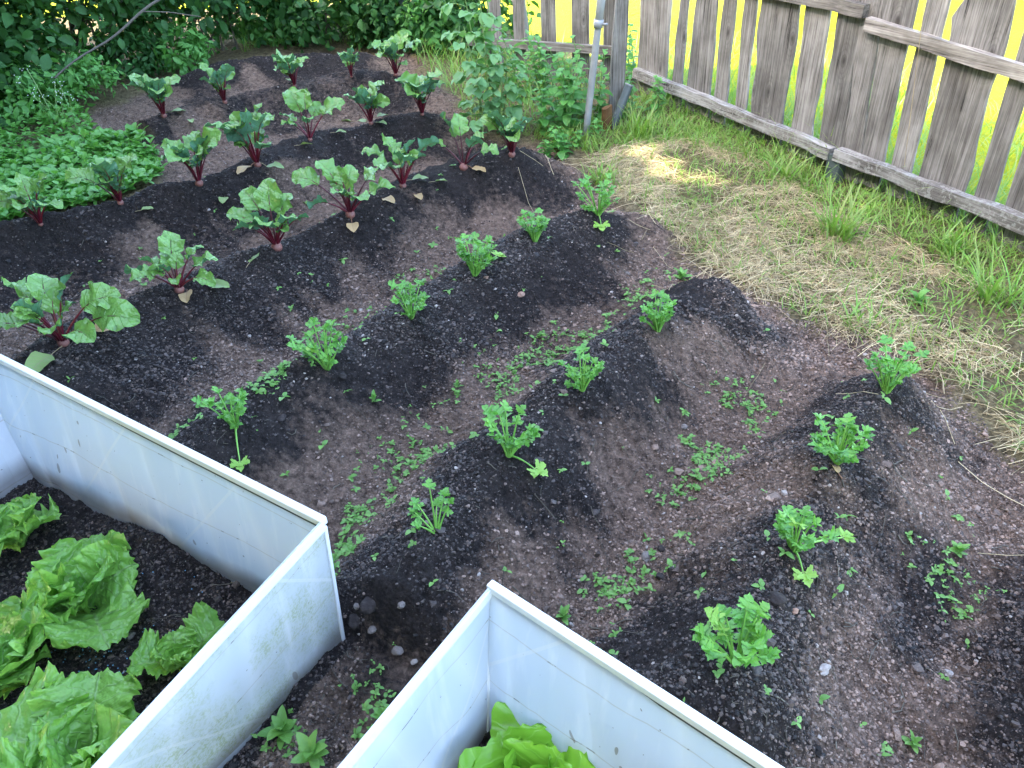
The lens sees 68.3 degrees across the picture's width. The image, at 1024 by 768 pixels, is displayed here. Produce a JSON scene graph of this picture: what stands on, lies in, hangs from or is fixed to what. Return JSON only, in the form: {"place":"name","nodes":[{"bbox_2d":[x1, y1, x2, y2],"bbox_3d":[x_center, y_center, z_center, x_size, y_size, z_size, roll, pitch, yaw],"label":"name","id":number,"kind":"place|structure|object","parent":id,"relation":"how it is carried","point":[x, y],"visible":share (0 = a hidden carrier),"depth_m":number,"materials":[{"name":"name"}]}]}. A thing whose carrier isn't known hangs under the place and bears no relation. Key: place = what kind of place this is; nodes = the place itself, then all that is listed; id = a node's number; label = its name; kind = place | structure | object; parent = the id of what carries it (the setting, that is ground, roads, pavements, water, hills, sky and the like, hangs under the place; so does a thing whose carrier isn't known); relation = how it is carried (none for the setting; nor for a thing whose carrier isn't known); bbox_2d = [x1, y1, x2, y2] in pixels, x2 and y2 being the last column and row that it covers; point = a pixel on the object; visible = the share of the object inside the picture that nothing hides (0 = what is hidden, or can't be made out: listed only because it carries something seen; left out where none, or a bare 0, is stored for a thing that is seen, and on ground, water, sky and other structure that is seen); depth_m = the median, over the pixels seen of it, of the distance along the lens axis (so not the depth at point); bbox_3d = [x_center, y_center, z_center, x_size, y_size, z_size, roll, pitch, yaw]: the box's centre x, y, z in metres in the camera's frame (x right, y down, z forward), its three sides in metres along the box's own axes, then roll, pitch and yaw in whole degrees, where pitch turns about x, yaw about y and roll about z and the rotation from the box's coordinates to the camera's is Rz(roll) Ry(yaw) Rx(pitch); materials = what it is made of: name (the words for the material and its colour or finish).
{"place":"outdoors","nodes":[
{"label":"outdoors","id":0,"kind":"place"},
{"bbox_2d":[0,0,1023,767],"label":"garden soil","id":1,"kind":"structure","parent":0,"point":[266,468],"depth_m":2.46,"materials":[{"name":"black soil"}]},
{"bbox_2d":[0,492,61,554],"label":"lettuce","id":2,"kind":"object","parent":1,"relation":"on","point":[21,519],"visible":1,"depth_m":2.14,"materials":[{"name":"green plant"}]},
{"bbox_2d":[0,172,62,225],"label":"beet plant","id":3,"kind":"object","parent":1,"relation":"on","point":[24,189],"visible":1,"depth_m":3.50,"materials":[{"name":"green plant"}]},
{"bbox_2d":[0,561,67,699],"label":"lettuce","id":4,"kind":"object","parent":1,"relation":"on","point":[20,644],"visible":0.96,"depth_m":1.79,"materials":[{"name":"green plant"}]},
{"bbox_2d":[14,66,63,130],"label":"flowering weed","id":5,"kind":"object","parent":1,"relation":"on","point":[41,105],"visible":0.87,"depth_m":5.27,"materials":[{"name":"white plant"}]},
{"bbox_2d":[24,346,61,371],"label":"fallen leaf","id":6,"kind":"object","parent":1,"relation":"on","point":[36,361],"visible":0.84,"depth_m":2.56,"materials":[{"name":"green plant"}]},
{"bbox_2d":[0,57,92,122],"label":"weed clump","id":7,"kind":"object","parent":1,"relation":"on","point":[24,101],"visible":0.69,"depth_m":5.50,"materials":[{"name":"green plant"}]},
{"bbox_2d":[0,0,98,128],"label":"hedge shrub","id":8,"kind":"object","parent":1,"relation":"on","point":[11,46],"visible":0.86,"depth_m":5.61,"materials":[{"name":"green plant"}]},
{"bbox_2d":[39,81,80,131],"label":"flowering weed","id":9,"kind":"object","parent":1,"relation":"on","point":[71,112],"visible":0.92,"depth_m":5.23,"materials":[{"name":"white plant"}]},
{"bbox_2d":[0,40,138,114],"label":"weed clump","id":10,"kind":"object","parent":1,"relation":"on","point":[82,74],"visible":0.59,"depth_m":5.74,"materials":[{"name":"green plant"}]},
{"bbox_2d":[0,272,139,346],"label":"beet plant","id":11,"kind":"object","parent":1,"relation":"on","point":[105,305],"visible":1,"depth_m":2.63,"materials":[{"name":"green plant"}]},
{"bbox_2d":[0,660,141,767],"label":"lettuce","id":12,"kind":"object","parent":1,"relation":"on","point":[51,717],"visible":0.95,"depth_m":1.59,"materials":[{"name":"green plant"}]},
{"bbox_2d":[17,530,149,651],"bbox_3d":[-1.088,0.524,1.904,0.285,0.184,0.358,-26,42,-28],"label":"lettuce","id":13,"kind":"object","parent":1,"relation":"on","point":[101,571],"visible":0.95,"depth_m":1.91,"materials":[{"name":"green plant"}]},
{"bbox_2d":[0,89,169,220],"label":"ground cover","id":14,"kind":"object","parent":1,"relation":"on","point":[65,150],"visible":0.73,"depth_m":4.69,"materials":[{"name":"green plant"}]},
{"bbox_2d":[65,152,137,204],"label":"beet plant","id":15,"kind":"object","parent":1,"relation":"on","point":[104,169],"visible":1,"depth_m":3.68,"materials":[{"name":"green plant"}]},
{"bbox_2d":[125,73,185,117],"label":"beet plant","id":16,"kind":"object","parent":1,"relation":"on","point":[157,90],"visible":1,"depth_m":4.85,"materials":[{"name":"green plant"}]},
{"bbox_2d":[124,230,218,293],"bbox_3d":[-1.322,-0.453,2.925,0.378,0.217,0.254,-3,36,0],"label":"beet plant","id":17,"kind":"object","parent":1,"relation":"on","point":[170,246],"visible":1,"depth_m":2.93,"materials":[{"name":"green plant"}]},
{"bbox_2d":[0,354,344,767],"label":"cold frame","id":18,"kind":"object","parent":1,"relation":"on","point":[219,699],"visible":0.85,"depth_m":1.82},
{"bbox_2d":[126,601,224,679],"bbox_3d":[-0.791,0.627,1.809,0.250,0.111,0.175,-28,43,-29],"label":"lettuce","id":19,"kind":"object","parent":1,"relation":"on","point":[172,651],"visible":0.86,"depth_m":1.81,"materials":[{"name":"green plant"}]},
{"bbox_2d":[138,20,216,75],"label":"weed clump","id":20,"kind":"object","parent":1,"relation":"on","point":[195,48],"visible":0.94,"depth_m":6.44,"materials":[{"name":"green plant"}]},
{"bbox_2d":[178,289,191,302],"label":"fallen leaf","id":21,"kind":"object","parent":1,"relation":"on","point":[184,297],"visible":1,"depth_m":2.94,"materials":[{"name":"beige plant"}]},
{"bbox_2d":[160,127,221,186],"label":"beet plant","id":22,"kind":"object","parent":1,"relation":"on","point":[194,142],"visible":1,"depth_m":3.82,"materials":[{"name":"green plant"}]},
{"bbox_2d":[198,63,234,103],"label":"beet plant","id":23,"kind":"object","parent":1,"relation":"on","point":[220,77],"visible":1,"depth_m":5.04,"materials":[{"name":"green plant"}]},
{"bbox_2d":[207,279,229,287],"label":"fallen leaf","id":24,"kind":"object","parent":1,"relation":"on","point":[220,283],"visible":0.66,"depth_m":3.01,"materials":[{"name":"green plant"}]},
{"bbox_2d":[191,386,249,471],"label":"celery plant","id":25,"kind":"object","parent":1,"relation":"on","point":[238,409],"visible":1,"depth_m":2.19,"materials":[{"name":"green plant"}]},
{"bbox_2d":[203,103,283,173],"bbox_3d":[-1.392,-1.333,4.037,0.323,0.345,0.364,23,44,31],"label":"beet plant","id":26,"kind":"object","parent":1,"relation":"on","point":[237,128],"visible":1,"depth_m":3.99,"materials":[{"name":"green plant"}]},
{"bbox_2d":[226,178,308,251],"bbox_3d":[-1.044,-0.689,3.184,0.332,0.283,0.250,8,38,15],"label":"beet plant","id":27,"kind":"object","parent":1,"relation":"on","point":[267,194],"visible":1,"depth_m":3.18,"materials":[{"name":"green plant"}]},
{"bbox_2d":[257,705,296,749],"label":"weed","id":28,"kind":"object","parent":1,"relation":"on","point":[282,725],"visible":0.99,"depth_m":1.64,"materials":[{"name":"green plant"}]},
{"bbox_2d":[271,49,308,86],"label":"beet plant","id":29,"kind":"object","parent":1,"relation":"on","point":[287,65],"visible":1,"depth_m":5.31,"materials":[{"name":"green plant"}]},
{"bbox_2d":[290,729,328,767],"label":"weed","id":30,"kind":"object","parent":1,"relation":"on","point":[311,751],"visible":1,"depth_m":1.59,"materials":[{"name":"green plant"}]},
{"bbox_2d":[279,86,344,140],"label":"beet plant","id":31,"kind":"object","parent":1,"relation":"on","point":[299,101],"visible":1,"depth_m":4.34,"materials":[{"name":"green plant"}]},
{"bbox_2d":[285,317,347,370],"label":"celery plant","id":32,"kind":"object","parent":1,"relation":"on","point":[325,363],"visible":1,"depth_m":2.42,"materials":[{"name":"green plant"}]},
{"bbox_2d":[292,158,395,231],"bbox_3d":[-0.761,-0.862,3.431,0.472,0.258,0.266,-3,36,0],"label":"beet plant","id":33,"kind":"object","parent":1,"relation":"on","point":[342,180],"visible":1,"depth_m":3.43,"materials":[{"name":"green plant"}]},
{"bbox_2d":[337,45,359,77],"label":"beet plant","id":34,"kind":"object","parent":1,"relation":"on","point":[348,57],"visible":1,"depth_m":5.39,"materials":[{"name":"green plant"}]},
{"bbox_2d":[348,613,360,629],"bbox_3d":[-0.382,0.581,1.850,0.039,0.028,0.044,-3,36,0],"label":"soil lump","id":35,"kind":"object","parent":1,"relation":"on","point":[354,621],"visible":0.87,"depth_m":1.84,"materials":[{"name":"grey soil"}]},
{"bbox_2d":[343,80,389,124],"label":"beet plant","id":36,"kind":"object","parent":1,"relation":"on","point":[367,100],"visible":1,"depth_m":4.57,"materials":[{"name":"green plant"}]},
{"bbox_2d":[360,596,375,614],"bbox_3d":[-0.339,0.530,1.807,0.047,0.032,0.049,-3,36,0],"label":"stone","id":37,"kind":"object","parent":1,"relation":"on","point":[367,605],"visible":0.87,"depth_m":1.79,"materials":[{"name":"grey stone"}]},
{"bbox_2d":[370,706,387,718],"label":"weed","id":38,"kind":"object","parent":1,"relation":"on","point":[377,713],"visible":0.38,"depth_m":1.66,"materials":[{"name":"green plant"}]},
{"bbox_2d":[367,30,420,76],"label":"beet plant","id":39,"kind":"object","parent":1,"relation":"on","point":[390,46],"visible":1,"depth_m":5.47,"materials":[{"name":"green plant"}]},
{"bbox_2d":[361,133,438,187],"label":"beet plant","id":40,"kind":"object","parent":1,"relation":"on","point":[400,157],"visible":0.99,"depth_m":3.67,"materials":[{"name":"green plant"}]},
{"bbox_2d":[388,278,429,319],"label":"celery plant","id":41,"kind":"object","parent":1,"relation":"on","point":[408,300],"visible":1,"depth_m":2.65,"materials":[{"name":"green plant"}]},
{"bbox_2d":[394,67,444,115],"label":"beet plant","id":42,"kind":"object","parent":1,"relation":"on","point":[416,85],"visible":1,"depth_m":4.61,"materials":[{"name":"green plant"}]},
{"bbox_2d":[385,0,475,52],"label":"weed clump","id":43,"kind":"object","parent":1,"relation":"on","point":[435,36],"visible":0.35,"depth_m":6.53,"materials":[{"name":"green plant"}]},
{"bbox_2d":[407,477,453,533],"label":"celery plant","id":44,"kind":"object","parent":1,"relation":"on","point":[417,505],"visible":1,"depth_m":1.83,"materials":[{"name":"green plant"}]},
{"bbox_2d":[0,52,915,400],"bbox_3d":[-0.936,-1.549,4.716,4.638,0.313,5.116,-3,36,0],"label":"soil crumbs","id":45,"kind":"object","parent":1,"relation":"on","point":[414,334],"visible":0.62,"depth_m":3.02,"materials":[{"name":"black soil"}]},
{"bbox_2d":[437,111,498,171],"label":"beet plant","id":46,"kind":"object","parent":1,"relation":"on","point":[457,124],"visible":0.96,"depth_m":3.82,"materials":[{"name":"green plant"}]},
{"bbox_2d":[454,231,505,276],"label":"celery plant","id":47,"kind":"object","parent":1,"relation":"on","point":[476,268],"visible":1,"depth_m":2.90,"materials":[{"name":"green plant"}]},
{"bbox_2d":[439,0,528,133],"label":"raspberry bush","id":48,"kind":"object","parent":1,"relation":"on","point":[495,78],"visible":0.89,"depth_m":4.56,"materials":[{"name":"green plant"}]},
{"bbox_2d":[480,110,532,157],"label":"beet plant","id":49,"kind":"object","parent":1,"relation":"on","point":[512,128],"visible":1,"depth_m":3.90,"materials":[{"name":"green plant"}]},
{"bbox_2d":[4,135,1012,767],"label":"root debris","id":50,"kind":"object","parent":1,"relation":"on","point":[654,539],"visible":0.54,"depth_m":1.95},
{"bbox_2d":[481,399,548,477],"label":"celery plant","id":51,"kind":"object","parent":1,"relation":"on","point":[510,447],"visible":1,"depth_m":1.99,"materials":[{"name":"green plant"}]},
{"bbox_2d":[498,30,553,102],"bbox_3d":[0.115,-2.288,5.440,0.364,0.459,0.352,-31,44,-32],"label":"nettle patch","id":52,"kind":"object","parent":1,"relation":"on","point":[534,57],"visible":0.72,"depth_m":5.41,"materials":[{"name":"green plant"}]},
{"bbox_2d":[457,701,595,767],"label":"butterhead lettuce","id":53,"kind":"object","parent":1,"relation":"on","point":[512,743],"visible":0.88,"depth_m":1.51,"materials":[{"name":"green plant"}]},
{"bbox_2d":[516,207,549,241],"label":"celery plant","id":54,"kind":"object","parent":1,"relation":"on","point":[535,235],"visible":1,"depth_m":3.13,"materials":[{"name":"green plant"}]},
{"bbox_2d":[66,146,1007,757],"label":"weed seedlings","id":55,"kind":"object","parent":1,"relation":"on","point":[348,548],"visible":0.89,"depth_m":2.21,"materials":[{"name":"green plant"}]},
{"bbox_2d":[469,0,614,86],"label":"wooden fence","id":56,"kind":"object","parent":1,"relation":"on","point":[580,9],"visible":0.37,"depth_m":5.54,"materials":[{"name":"grey wood"}]},
{"bbox_2d":[530,49,583,136],"bbox_3d":[0.280,-1.819,4.720,0.358,0.497,0.437,-3,36,0],"label":"nettle patch","id":57,"kind":"object","parent":1,"relation":"on","point":[566,118],"visible":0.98,"depth_m":4.69,"materials":[{"name":"green plant"}]},
{"bbox_2d":[337,580,783,767],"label":"cold frame","id":58,"kind":"object","parent":1,"relation":"on","point":[527,663],"visible":0.93,"depth_m":1.42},
{"bbox_2d":[556,604,570,624],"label":"weed","id":59,"kind":"object","parent":1,"relation":"on","point":[563,615],"visible":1,"depth_m":1.87,"materials":[{"name":"green plant"}]},
{"bbox_2d":[537,118,604,160],"bbox_3d":[0.349,-1.497,4.575,0.229,0.190,0.476,26,45,34],"label":"nettle patch","id":60,"kind":"object","parent":1,"relation":"on","point":[562,146],"visible":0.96,"depth_m":4.51,"materials":[{"name":"green plant"}]},
{"bbox_2d":[545,35,612,127],"bbox_3d":[0.424,-1.930,4.872,0.378,0.510,0.530,-13,37,-12],"label":"nettle patch","id":61,"kind":"object","parent":1,"relation":"on","point":[567,71],"visible":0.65,"depth_m":4.81,"materials":[{"name":"green plant"}]},
{"bbox_2d":[558,343,604,391],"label":"celery plant","id":62,"kind":"object","parent":1,"relation":"on","point":[586,375],"visible":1,"depth_m":2.20,"materials":[{"name":"green plant"}]},
{"bbox_2d":[571,173,619,230],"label":"celery plant","id":63,"kind":"object","parent":1,"relation":"on","point":[604,199],"visible":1,"depth_m":3.30,"materials":[{"name":"green plant"}]},
{"bbox_2d":[579,159,618,187],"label":"grass tuft","id":64,"kind":"object","parent":1,"relation":"on","point":[599,178],"visible":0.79,"depth_m":4.15,"materials":[{"name":"green plant"}]},
{"bbox_2d":[601,105,611,131],"bbox_3d":[0.601,-1.658,4.786,0.071,0.212,0.072,-3,36,0],"label":"wood stump","id":65,"kind":"object","parent":1,"relation":"on","point":[606,112],"visible":0.69,"depth_m":4.75,"materials":[{"name":"brown wood"}]},
{"bbox_2d":[608,0,628,117],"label":"wooden post","id":66,"kind":"object","parent":1,"relation":"on","point":[619,47],"visible":0.68,"depth_m":4.71,"materials":[{"name":"grey wood"}]},
{"bbox_2d":[592,74,665,120],"bbox_3d":[0.775,-1.887,4.947,0.543,0.300,0.233,-6,36,-4],"label":"nettle patch","id":67,"kind":"object","parent":1,"relation":"on","point":[654,95],"visible":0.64,"depth_m":4.95,"materials":[{"name":"green plant"}]},
{"bbox_2d":[596,23,668,85],"bbox_3d":[0.879,-2.372,5.486,0.395,0.438,0.534,-24,41,-26],"label":"nettle patch","id":68,"kind":"object","parent":1,"relation":"on","point":[630,56],"visible":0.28,"depth_m":5.50,"materials":[{"name":"green plant"}]},
{"bbox_2d":[618,95,669,139],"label":"grass tuft","id":69,"kind":"object","parent":1,"relation":"on","point":[635,122],"visible":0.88,"depth_m":4.65,"materials":[{"name":"green plant"}]},
{"bbox_2d":[638,289,676,331],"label":"celery plant","id":70,"kind":"object","parent":1,"relation":"on","point":[657,319],"visible":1,"depth_m":2.47,"materials":[{"name":"green plant"}]},
{"bbox_2d":[673,267,691,280],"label":"weed","id":71,"kind":"object","parent":1,"relation":"on","point":[681,273],"visible":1,"depth_m":3.29,"materials":[{"name":"green plant"}]},
{"bbox_2d":[690,593,780,667],"bbox_3d":[0.413,0.491,1.402,0.155,0.154,0.152,-3,36,0],"label":"celery plant","id":72,"kind":"object","parent":1,"relation":"on","point":[754,635],"visible":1,"depth_m":1.41,"materials":[{"name":"green plant"}]},
{"bbox_2d":[518,123,1023,555],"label":"straw mulch","id":73,"kind":"object","parent":1,"relation":"on","point":[751,259],"visible":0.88,"depth_m":3.31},
{"bbox_2d":[769,591,787,606],"bbox_3d":[0.555,0.450,1.579,0.039,0.027,0.038,-3,36,0],"label":"stone","id":74,"kind":"object","parent":1,"relation":"on","point":[779,599],"visible":1,"depth_m":1.57,"materials":[{"name":"grey stone"}]},
{"bbox_2d":[748,144,822,185],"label":"grass tuft","id":75,"kind":"object","parent":1,"relation":"on","point":[784,172],"visible":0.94,"depth_m":3.98,"materials":[{"name":"green plant"}]},
{"bbox_2d":[773,505,855,587],"bbox_3d":[0.704,0.339,1.679,0.279,0.206,0.146,-17,38,-17],"label":"celery plant","id":76,"kind":"object","parent":1,"relation":"on","point":[785,526],"visible":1,"depth_m":1.63,"materials":[{"name":"green plant"}]},
{"bbox_2d":[819,663,830,675],"bbox_3d":[0.649,0.596,1.575,0.039,0.019,0.022,-28,43,-30],"label":"stone","id":77,"kind":"object","parent":1,"relation":"on","point":[825,668],"visible":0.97,"depth_m":1.57,"materials":[{"name":"white stone"}]},
{"bbox_2d":[808,412,874,465],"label":"celery plant","id":78,"kind":"object","parent":1,"relation":"on","point":[842,453],"visible":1,"depth_m":1.86,"materials":[{"name":"green plant"}]},
{"bbox_2d":[794,177,893,246],"bbox_3d":[1.467,-0.762,3.379,0.455,0.282,0.472,18,41,26],"label":"grass tuft","id":79,"kind":"object","parent":1,"relation":"on","point":[831,228],"visible":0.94,"depth_m":3.42,"materials":[{"name":"green plant"}]},
{"bbox_2d":[834,290,895,333],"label":"grass tuft","id":80,"kind":"object","parent":1,"relation":"on","point":[855,309],"visible":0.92,"depth_m":2.86,"materials":[{"name":"green plant"}]},
{"bbox_2d":[863,334,931,393],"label":"celery plant","id":81,"kind":"object","parent":1,"relation":"on","point":[888,385],"visible":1,"depth_m":2.12,"materials":[{"name":"green plant"}]},
{"bbox_2d":[901,730,921,753],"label":"weed","id":82,"kind":"object","parent":1,"relation":"on","point":[914,743],"visible":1,"depth_m":1.60,"materials":[{"name":"green plant"}]},
{"bbox_2d":[904,288,929,304],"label":"weed","id":83,"kind":"object","parent":1,"relation":"on","point":[919,296],"visible":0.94,"depth_m":2.95,"materials":[{"name":"green plant"}]},
{"bbox_2d":[910,207,998,262],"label":"grass tuft","id":84,"kind":"object","parent":1,"relation":"on","point":[959,239],"visible":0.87,"depth_m":3.30,"materials":[{"name":"green plant"}]},
{"bbox_2d":[948,540,970,557],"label":"weed","id":85,"kind":"object","parent":1,"relation":"on","point":[958,548],"visible":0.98,"depth_m":1.95,"materials":[{"name":"green plant"}]},
{"bbox_2d":[943,228,1023,308],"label":"grass tuft","id":86,"kind":"object","parent":1,"relation":"on","point":[988,292],"visible":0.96,"depth_m":2.94,"materials":[{"name":"green plant"}]},
{"bbox_2d":[5,0,1023,202],"bbox_3d":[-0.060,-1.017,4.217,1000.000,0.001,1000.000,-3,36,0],"label":"field","id":87,"kind":"structure","parent":0,"point":[563,14],"depth_m":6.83,"materials":[{"name":"yellow plant"}]},
{"bbox_2d":[0,0,206,84],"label":"hedge shrub","id":88,"kind":"object","parent":87,"relation":"on","point":[124,12],"visible":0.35,"depth_m":6.21,"materials":[{"name":"green plant"}]},
{"bbox_2d":[54,0,200,77],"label":"bare branch","id":89,"kind":"object","parent":88,"relation":"attached to","point":[121,29],"visible":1,"depth_m":5.34,"materials":[{"name":"brown wood"}]},
{"bbox_2d":[78,20,170,81],"bbox_3d":[-3.322,-2.826,6.421,0.849,0.572,0.603,-3,36,0],"label":"weed clump","id":90,"kind":"object","parent":87,"relation":"on","point":[144,65],"visible":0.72,"depth_m":6.36,"materials":[{"name":"green plant"}]},
{"bbox_2d":[78,0,289,69],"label":"hedge shrub","id":91,"kind":"object","parent":87,"relation":"on","point":[222,28],"visible":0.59,"depth_m":6.80,"materials":[{"name":"green plant"}]},
{"bbox_2d":[175,0,341,49],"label":"hedge shrub","id":92,"kind":"object","parent":87,"relation":"on","point":[289,2],"visible":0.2,"depth_m":7.12,"materials":[{"name":"green plant"}]},
{"bbox_2d":[228,1,335,46],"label":"weed clump","id":93,"kind":"object","parent":87,"relation":"on","point":[254,32],"visible":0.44,"depth_m":7.21,"materials":[{"name":"green plant"}]},
{"bbox_2d":[233,0,398,52],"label":"hedge shrub","id":94,"kind":"object","parent":87,"relation":"on","point":[294,29],"visible":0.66,"depth_m":6.93,"materials":[{"name":"green plant"}]},
{"bbox_2d":[339,4,401,47],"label":"weed clump","id":95,"kind":"object","parent":87,"relation":"on","point":[348,30],"visible":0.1,"depth_m":7.12,"materials":[{"name":"green plant"}]},
{"bbox_2d":[340,0,484,52],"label":"hedge shrub","id":96,"kind":"object","parent":87,"relation":"on","point":[377,25],"visible":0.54,"depth_m":6.63,"materials":[{"name":"green plant"}]},
{"bbox_2d":[404,0,540,57],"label":"hedge shrub","id":97,"kind":"object","parent":87,"relation":"on","point":[453,19],"visible":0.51,"depth_m":6.47,"materials":[{"name":"green plant"}]},
{"bbox_2d":[582,0,607,135],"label":"metal pipe","id":98,"kind":"object","parent":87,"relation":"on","point":[598,19],"visible":0.88,"depth_m":4.45,"materials":[{"name":"grey metal"}]},
{"bbox_2d":[612,83,632,128],"bbox_3d":[0.686,-1.748,4.827,0.190,0.324,0.054,-20,39,-21],"label":"pipe stub","id":99,"kind":"object","parent":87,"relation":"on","point":[624,96],"visible":0.77,"depth_m":4.79,"materials":[{"name":"grey plastic"}]},
{"bbox_2d":[632,0,1023,252],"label":"wooden fence","id":100,"kind":"object","parent":87,"relation":"on","point":[874,40],"visible":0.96,"depth_m":3.71,"materials":[{"name":"grey wood"}]},
{"bbox_2d":[227,11,1023,450],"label":"lawn grass","id":101,"kind":"structure","parent":0,"point":[699,131],"depth_m":3.79,"materials":[{"name":"green plant"}]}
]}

